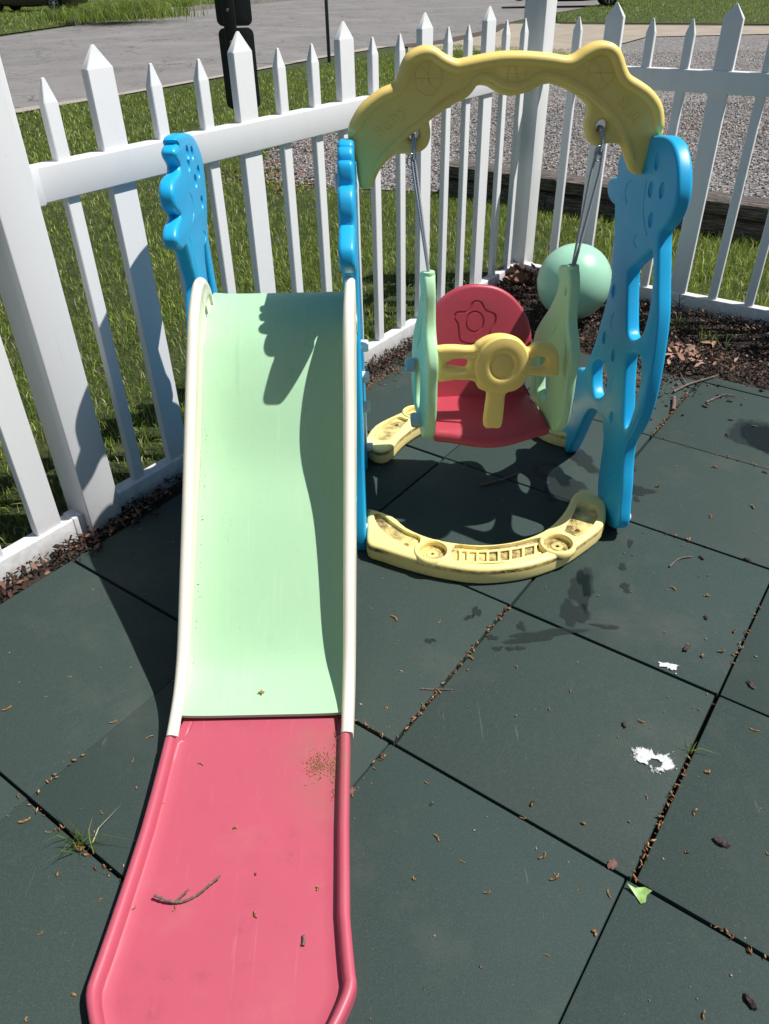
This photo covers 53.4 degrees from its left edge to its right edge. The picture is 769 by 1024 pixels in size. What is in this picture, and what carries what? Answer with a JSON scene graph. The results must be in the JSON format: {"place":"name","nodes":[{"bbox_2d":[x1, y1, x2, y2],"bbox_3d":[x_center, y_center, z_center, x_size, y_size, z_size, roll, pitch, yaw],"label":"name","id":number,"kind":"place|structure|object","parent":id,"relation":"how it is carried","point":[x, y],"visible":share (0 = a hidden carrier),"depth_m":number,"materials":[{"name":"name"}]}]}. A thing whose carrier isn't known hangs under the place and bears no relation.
{"place":"outdoors","nodes":[
{"label":"outdoors","id":0,"kind":"place"},
{"bbox_2d":[0,0,214,34],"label":"verge","id":1,"kind":"structure","parent":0,"point":[18,30],"depth_m":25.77,"materials":[{"name":"green plant"}]},
{"bbox_2d":[0,0,87,11],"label":"parked car","id":2,"kind":"object","parent":1,"relation":"on","point":[14,5],"visible":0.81,"depth_m":32.13,"materials":[{"name":"black paint"}]},
{"bbox_2d":[130,0,157,6],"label":"weed clump","id":3,"kind":"object","parent":1,"relation":"on","point":[147,3],"visible":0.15,"depth_m":30.00,"materials":[{"name":"green plant"}]},
{"bbox_2d":[164,0,199,6],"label":"weed clump","id":4,"kind":"object","parent":1,"relation":"on","point":[187,3],"visible":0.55,"depth_m":31.43,"materials":[{"name":"green plant"}]},
{"bbox_2d":[0,0,599,112],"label":"road","id":5,"kind":"structure","parent":0,"point":[172,50],"depth_m":18.74,"materials":[{"name":"grey asphalt"}]},
{"bbox_2d":[15,46,388,112],"bbox_3d":[-3.784,-5.506,10.134,0.518,0.001,16.016,16,39,22],"label":"road edge","id":6,"kind":"object","parent":5,"relation":"on","point":[85,99],"visible":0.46,"depth_m":11.03,"materials":[{"name":"grey concrete"}]},
{"bbox_2d":[516,0,616,5],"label":"parked car","id":7,"kind":"object","parent":5,"relation":"on","point":[607,2],"visible":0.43,"depth_m":27.84,"materials":[{"name":"black paint"}]},
{"bbox_2d":[0,341,768,1023],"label":"pavement","id":8,"kind":"structure","parent":0,"point":[478,755],"depth_m":1.61,"materials":[{"name":"rubber"}]},
{"bbox_2d":[18,817,30,822],"bbox_3d":[-0.696,0.597,1.477,0.024,0.007,0.008,-16,38,-20],"label":"catkin","id":9,"kind":"object","parent":8,"relation":"on","point":[24,821],"visible":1,"depth_m":1.48},
{"bbox_2d":[50,810,129,859],"bbox_3d":[-0.552,0.592,1.443,0.182,0.050,0.133,-10,37,-12],"label":"grass tuft","id":10,"kind":"object","parent":8,"relation":"on","point":[78,841],"visible":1,"depth_m":1.43,"materials":[{"name":"green plant"}]},
{"bbox_2d":[350,787,355,793],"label":"dry leaf","id":11,"kind":"object","parent":8,"relation":"on","point":[352,789],"visible":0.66,"depth_m":1.52,"materials":[{"name":"brown plant"}]},
{"bbox_2d":[9,372,760,1018],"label":"seed specks","id":12,"kind":"object","parent":8,"relation":"on","point":[577,662],"visible":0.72,"depth_m":1.70,"materials":[{"name":"brown plant"}]},
{"bbox_2d":[6,352,765,958],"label":"catkin litter","id":13,"kind":"object","parent":8,"relation":"on","point":[474,650],"visible":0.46,"depth_m":1.65,"materials":[{"name":"brown plant"}]},
{"bbox_2d":[86,40,692,1023],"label":"playset","id":14,"kind":"object","parent":8,"relation":"on","point":[280,522],"visible":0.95,"depth_m":1.72,"materials":[{"name":"blue plastic"}]},
{"bbox_2d":[153,875,220,903],"bbox_3d":[-0.343,0.665,1.335,0.118,0.016,0.026,-10,37,-13],"label":"twig","id":15,"kind":"object","parent":14,"relation":"on","point":[176,901],"visible":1,"depth_m":1.33,"materials":[{"name":"wood"}]},
{"bbox_2d":[301,934,305,945],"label":"twig","id":16,"kind":"object","parent":14,"relation":"on","point":[303,940],"visible":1,"depth_m":1.27,"materials":[{"name":"beige wood"}]},
{"bbox_2d":[302,717,338,799],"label":"seed crumbs","id":17,"kind":"object","parent":14,"relation":"on","point":[320,767],"visible":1,"depth_m":1.54,"materials":[{"name":"brown plant"}]},
{"bbox_2d":[405,125,604,447],"bbox_3d":[0.286,-0.583,2.013,0.460,0.787,0.417,-1,36,0],"label":"swing seat","id":18,"kind":"object","parent":14,"relation":"hanging from","point":[475,361],"visible":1,"depth_m":2.05,"materials":[{"name":"red plastic"}]},
{"bbox_2d":[425,638,435,642],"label":"water","id":19,"kind":"structure","parent":8,"relation":"on","point":[429,640],"depth_m":1.85,"materials":[{"name":"clear liquid"}]},
{"bbox_2d":[421,688,452,689],"bbox_3d":[0.118,0.400,1.730,0.072,0.002,0.009,-1,36,0],"label":"pine needle","id":20,"kind":"object","parent":8,"relation":"on","point":[435,689],"visible":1,"depth_m":1.73,"materials":[{"name":"plant"}]},
{"bbox_2d":[464,615,473,619],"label":"water","id":21,"kind":"structure","parent":8,"relation":"on","point":[468,617],"depth_m":1.92,"materials":[{"name":"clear liquid"}]},
{"bbox_2d":[473,606,481,615],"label":"water","id":22,"kind":"structure","parent":8,"relation":"on","point":[477,611],"depth_m":1.94,"materials":[{"name":"clear liquid"}]},
{"bbox_2d":[487,634,497,638],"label":"water","id":23,"kind":"structure","parent":8,"relation":"on","point":[490,636],"depth_m":1.86,"materials":[{"name":"clear liquid"}]},
{"bbox_2d":[492,646,502,649],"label":"water","id":24,"kind":"structure","parent":8,"relation":"on","point":[498,647],"depth_m":1.83,"materials":[{"name":"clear liquid"}]},
{"bbox_2d":[480,472,518,485],"bbox_3d":[0.368,-0.104,2.426,0.146,0.008,0.013,-17,39,-21],"label":"twig","id":25,"kind":"object","parent":8,"relation":"on","point":[482,484],"visible":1,"depth_m":2.42,"materials":[{"name":"brown wood"}]},
{"bbox_2d":[517,621,525,629],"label":"water","id":26,"kind":"structure","parent":8,"relation":"on","point":[521,625],"depth_m":1.89,"materials":[{"name":"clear liquid"}]},
{"bbox_2d":[507,628,585,642],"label":"water","id":27,"kind":"structure","parent":8,"relation":"on","point":[539,635],"depth_m":1.86,"materials":[{"name":"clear liquid"}]},
{"bbox_2d":[534,463,585,502],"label":"water","id":28,"kind":"structure","parent":8,"relation":"on","point":[561,492],"depth_m":2.39,"materials":[{"name":"clear liquid"}]},
{"bbox_2d":[560,598,589,625],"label":"water","id":29,"kind":"structure","parent":8,"relation":"on","point":[571,613],"depth_m":1.93,"materials":[{"name":"liquid"}]},
{"bbox_2d":[570,568,593,609],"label":"water","id":30,"kind":"structure","parent":8,"relation":"on","point":[576,591],"depth_m":1.99,"materials":[{"name":"clear liquid"}]},
{"bbox_2d":[566,449,598,471],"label":"water","id":31,"kind":"structure","parent":8,"relation":"on","point":[581,458],"depth_m":2.52,"materials":[{"name":"liquid"}]},
{"bbox_2d":[590,623,618,628],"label":"water","id":32,"kind":"structure","parent":8,"relation":"on","point":[607,626],"depth_m":1.89,"materials":[{"name":"liquid"}]},
{"bbox_2d":[607,858,616,869],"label":"dry leaf","id":33,"kind":"object","parent":8,"relation":"on","point":[612,864],"visible":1,"depth_m":1.39,"materials":[{"name":"plant"}]},
{"bbox_2d":[619,563,626,569],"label":"water","id":34,"kind":"structure","parent":8,"relation":"on","point":[622,566],"depth_m":2.07,"materials":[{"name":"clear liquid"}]},
{"bbox_2d":[621,582,629,591],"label":"water","id":35,"kind":"structure","parent":8,"relation":"on","point":[625,585],"depth_m":2.00,"materials":[{"name":"liquid"}]},
{"bbox_2d":[628,539,633,546],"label":"water","id":36,"kind":"structure","parent":8,"relation":"on","point":[630,542],"depth_m":2.15,"materials":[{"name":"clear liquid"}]},
{"bbox_2d":[627,883,651,903],"bbox_3d":[0.451,0.665,1.344,0.030,0.009,0.039,-18,39,-22],"label":"green leaf","id":37,"kind":"object","parent":8,"relation":"on","point":[641,893],"visible":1,"depth_m":1.34,"materials":[{"name":"green plant"}]},
{"bbox_2d":[632,485,654,494],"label":"water","id":38,"kind":"structure","parent":8,"relation":"on","point":[638,490],"depth_m":2.36,"materials":[{"name":"liquid"}]},
{"bbox_2d":[632,747,676,773],"bbox_3d":[0.553,0.510,1.565,0.106,0.001,0.080,7,36,11],"label":"bird dropping","id":39,"kind":"object","parent":8,"relation":"on","point":[644,755],"visible":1,"depth_m":1.57,"materials":[{"name":"white"}]},
{"bbox_2d":[602,357,732,414],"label":"mulch","id":40,"kind":"object","parent":8,"relation":"on","point":[677,384],"visible":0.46,"depth_m":2.95,"materials":[{"name":"brown wood"}]},
{"bbox_2d":[659,662,677,673],"bbox_3d":[0.660,0.360,1.772,0.062,0.001,0.036,9,37,14],"label":"bird dropping","id":41,"kind":"object","parent":8,"relation":"on","point":[671,666],"visible":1,"depth_m":1.77,"materials":[{"name":"white"}]},
{"bbox_2d":[671,396,676,411],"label":"twig","id":42,"kind":"object","parent":8,"relation":"on","point":[673,407],"visible":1,"depth_m":2.80,"materials":[{"name":"brown wood"}]},
{"bbox_2d":[669,556,691,566],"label":"twig","id":43,"kind":"object","parent":8,"relation":"on","point":[671,564],"visible":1,"depth_m":2.09,"materials":[{"name":"wood"}]},
{"bbox_2d":[683,645,690,650],"bbox_3d":[0.719,0.324,1.818,0.027,0.009,0.013,-27,43,-31],"label":"bark chip","id":44,"kind":"object","parent":8,"relation":"on","point":[686,647],"visible":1,"depth_m":1.81,"materials":[{"name":"wood"}]},
{"bbox_2d":[673,373,717,392],"bbox_3d":[1.176,-0.518,2.975,0.254,0.010,0.100,-21,40,-25],"label":"twig","id":45,"kind":"object","parent":8,"relation":"on","point":[681,387],"visible":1,"depth_m":2.95,"materials":[{"name":"wood"}]},
{"bbox_2d":[680,736,710,753],"bbox_3d":[0.642,0.480,1.588,0.094,0.022,0.065,-1,36,0],"label":"grass tuft","id":46,"kind":"object","parent":8,"relation":"on","point":[690,747],"visible":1,"depth_m":1.58,"materials":[{"name":"green plant"}]},
{"bbox_2d":[705,394,734,402],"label":"twig","id":47,"kind":"object","parent":8,"relation":"on","point":[707,401],"visible":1,"depth_m":2.85,"materials":[{"name":"wood"}]},
{"bbox_2d":[714,836,730,848],"bbox_3d":[0.625,0.612,1.415,0.031,0.013,0.016,20,41,27],"label":"bark chip","id":48,"kind":"object","parent":8,"relation":"on","point":[720,841],"visible":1,"depth_m":1.41,"materials":[{"name":"wood"}]},
{"bbox_2d":[729,420,768,451],"bbox_3d":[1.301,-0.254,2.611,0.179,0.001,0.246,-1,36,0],"label":"water","id":49,"kind":"structure","parent":8,"relation":"on","point":[758,436],"depth_m":2.62,"materials":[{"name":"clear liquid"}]},
{"bbox_2d":[744,992,757,1010],"bbox_3d":[0.575,0.768,1.199,0.012,0.012,0.029,-13,37,-15],"label":"bark chip","id":50,"kind":"object","parent":8,"relation":"on","point":[752,1003],"visible":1,"depth_m":1.20,"materials":[{"name":"wood"}]},
{"bbox_2d":[747,680,755,688],"bbox_3d":[0.829,0.389,1.725,0.013,0.009,0.028,-8,36,-9],"label":"bark chip","id":51,"kind":"object","parent":8,"relation":"on","point":[751,683],"visible":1,"depth_m":1.72,"materials":[{"name":"brown wood"}]},
{"bbox_2d":[0,8,768,548],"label":"lawn","id":52,"kind":"structure","parent":0,"point":[118,448],"depth_m":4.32,"materials":[{"name":"green plant"}]},
{"bbox_2d":[66,0,289,25],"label":"kerb","id":53,"kind":"structure","parent":52,"relation":"on","point":[196,7],"depth_m":31.88,"materials":[{"name":"grey concrete"}]},
{"bbox_2d":[42,147,334,282],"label":"grass","id":54,"kind":"structure","parent":52,"relation":"on","point":[109,220],"depth_m":5.29,"materials":[{"name":"green plant"}]},
{"bbox_2d":[214,0,259,117],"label":"sign post","id":55,"kind":"object","parent":52,"relation":"on","point":[231,15],"visible":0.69,"depth_m":6.31,"materials":[{"name":"black metal"}]},
{"bbox_2d":[16,44,570,163],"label":"grass","id":56,"kind":"structure","parent":52,"relation":"on","point":[325,72],"depth_m":9.36,"materials":[{"name":"green plant"}]},
{"bbox_2d":[324,0,330,62],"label":"roadside pole","id":57,"kind":"object","parent":52,"relation":"on","point":[327,31],"visible":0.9,"depth_m":13.18,"materials":[{"name":"metal"}]},
{"bbox_2d":[448,178,549,208],"bbox_3d":[0.808,-2.261,5.391,0.800,0.121,0.210,22,42,29],"label":"landscape timber","id":58,"kind":"object","parent":52,"relation":"on","point":[453,187],"visible":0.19,"depth_m":5.33,"materials":[{"name":"brown wood"}]},
{"bbox_2d":[449,160,567,191],"bbox_3d":[0.834,-2.345,5.319,0.865,0.105,0.210,22,42,29],"label":"landscape timber","id":59,"kind":"object","parent":58,"relation":"on","point":[548,179],"visible":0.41,"depth_m":5.26,"materials":[{"name":"brown wood"}]},
{"bbox_2d":[263,35,768,198],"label":"gravel","id":60,"kind":"structure","parent":52,"relation":"on","point":[703,44],"depth_m":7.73,"materials":[{"name":"grey gravel"}]},
{"bbox_2d":[223,140,331,192],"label":"gravel stones","id":61,"kind":"object","parent":60,"relation":"on","point":[280,172],"visible":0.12,"depth_m":6.11,"materials":[{"name":"grey gravel"}]},
{"bbox_2d":[204,135,394,195],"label":"leaf litter","id":62,"kind":"object","parent":60,"relation":"on","point":[264,167],"visible":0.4,"depth_m":6.11,"materials":[{"name":"plant"}]},
{"bbox_2d":[532,213,768,306],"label":"grass","id":63,"kind":"structure","parent":52,"relation":"on","point":[710,245],"depth_m":4.18,"materials":[{"name":"green plant"}]},
{"bbox_2d":[545,192,764,240],"bbox_3d":[2.273,-1.668,4.518,2.790,0.121,0.210,22,41,29],"label":"landscape timber","id":64,"kind":"object","parent":52,"relation":"on","point":[573,205],"visible":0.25,"depth_m":4.62,"materials":[{"name":"brown wood"}]},
{"bbox_2d":[555,174,768,222],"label":"landscape timber","id":65,"kind":"object","parent":64,"relation":"on","point":[755,209],"visible":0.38,"depth_m":4.52,"materials":[{"name":"brown wood"}]},
{"bbox_2d":[559,23,768,25],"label":"gutter","id":66,"kind":"object","parent":52,"relation":"on","point":[663,24],"visible":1,"depth_m":19.61,"materials":[{"name":"grey concrete"}]},
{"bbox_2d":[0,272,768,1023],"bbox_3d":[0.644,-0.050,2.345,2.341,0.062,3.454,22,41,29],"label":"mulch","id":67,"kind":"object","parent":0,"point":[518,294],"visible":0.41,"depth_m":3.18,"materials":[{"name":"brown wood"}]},
{"bbox_2d":[0,477,182,596],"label":"leaf litter","id":68,"kind":"object","parent":67,"relation":"on","point":[33,565],"visible":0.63,"depth_m":2.17,"materials":[{"name":"brown plant"}]},
{"bbox_2d":[0,0,556,587],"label":"picket fence","id":69,"kind":"object","parent":67,"relation":"on","point":[116,166],"visible":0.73,"depth_m":2.21,"materials":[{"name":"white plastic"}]},
{"bbox_2d":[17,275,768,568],"bbox_3d":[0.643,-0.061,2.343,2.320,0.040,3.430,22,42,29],"label":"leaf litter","id":70,"kind":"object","parent":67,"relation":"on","point":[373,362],"visible":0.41,"depth_m":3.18,"materials":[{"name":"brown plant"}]},
{"bbox_2d":[465,259,540,289],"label":"leaf litter","id":71,"kind":"object","parent":67,"relation":"on","point":[520,275],"visible":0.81,"depth_m":3.90,"materials":[{"name":"brown plant"}]},
{"bbox_2d":[537,243,611,318],"bbox_3d":[0.847,-1.027,3.409,0.327,0.327,0.327,-1,36,0],"label":"play ball","id":72,"kind":"object","parent":67,"relation":"on","point":[595,270],"visible":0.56,"depth_m":3.30,"materials":[{"name":"plastic"}]},
{"bbox_2d":[523,2,768,327],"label":"picket fence","id":73,"kind":"object","parent":67,"relation":"on","point":[720,82],"visible":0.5,"depth_m":3.29,"materials":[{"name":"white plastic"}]},
{"bbox_2d":[673,294,684,317],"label":"bare stem","id":74,"kind":"object","parent":67,"relation":"on","point":[679,304],"visible":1,"depth_m":3.44,"materials":[{"name":"brown plant"}]},
{"bbox_2d":[670,310,697,330],"bbox_3d":[1.317,-0.862,3.401,0.165,0.056,0.224,7,36,12],"label":"weed","id":75,"kind":"object","parent":67,"relation":"on","point":[681,321],"visible":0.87,"depth_m":3.39,"materials":[{"name":"green plant"}]},
{"bbox_2d":[666,341,744,367],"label":"leaf litter","id":76,"kind":"object","parent":67,"relation":"on","point":[695,353],"visible":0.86,"depth_m":3.12,"materials":[{"name":"brown plant"}]},
{"bbox_2d":[699,323,733,351],"bbox_3d":[1.383,-0.756,3.240,0.176,0.067,0.212,-25,42,-29],"label":"weed","id":77,"kind":"object","parent":67,"relation":"on","point":[713,338],"visible":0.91,"depth_m":3.23,"materials":[{"name":"green plant"}]},
{"bbox_2d":[408,23,768,54],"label":"driveway","id":78,"kind":"structure","parent":0,"point":[563,34],"depth_m":17.51,"materials":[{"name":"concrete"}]},
{"bbox_2d":[404,23,509,46],"bbox_3d":[2.070,-11.389,18.184,0.829,0.001,7.462,14,38,20],"label":"gutter","id":79,"kind":"object","parent":78,"relation":"on","point":[498,28],"visible":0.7,"depth_m":17.27,"materials":[{"name":"grey concrete"}]},
{"bbox_2d":[556,0,768,23],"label":"verge","id":80,"kind":"structure","parent":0,"point":[674,16],"depth_m":23.78,"materials":[{"name":"green plant"}]}
]}

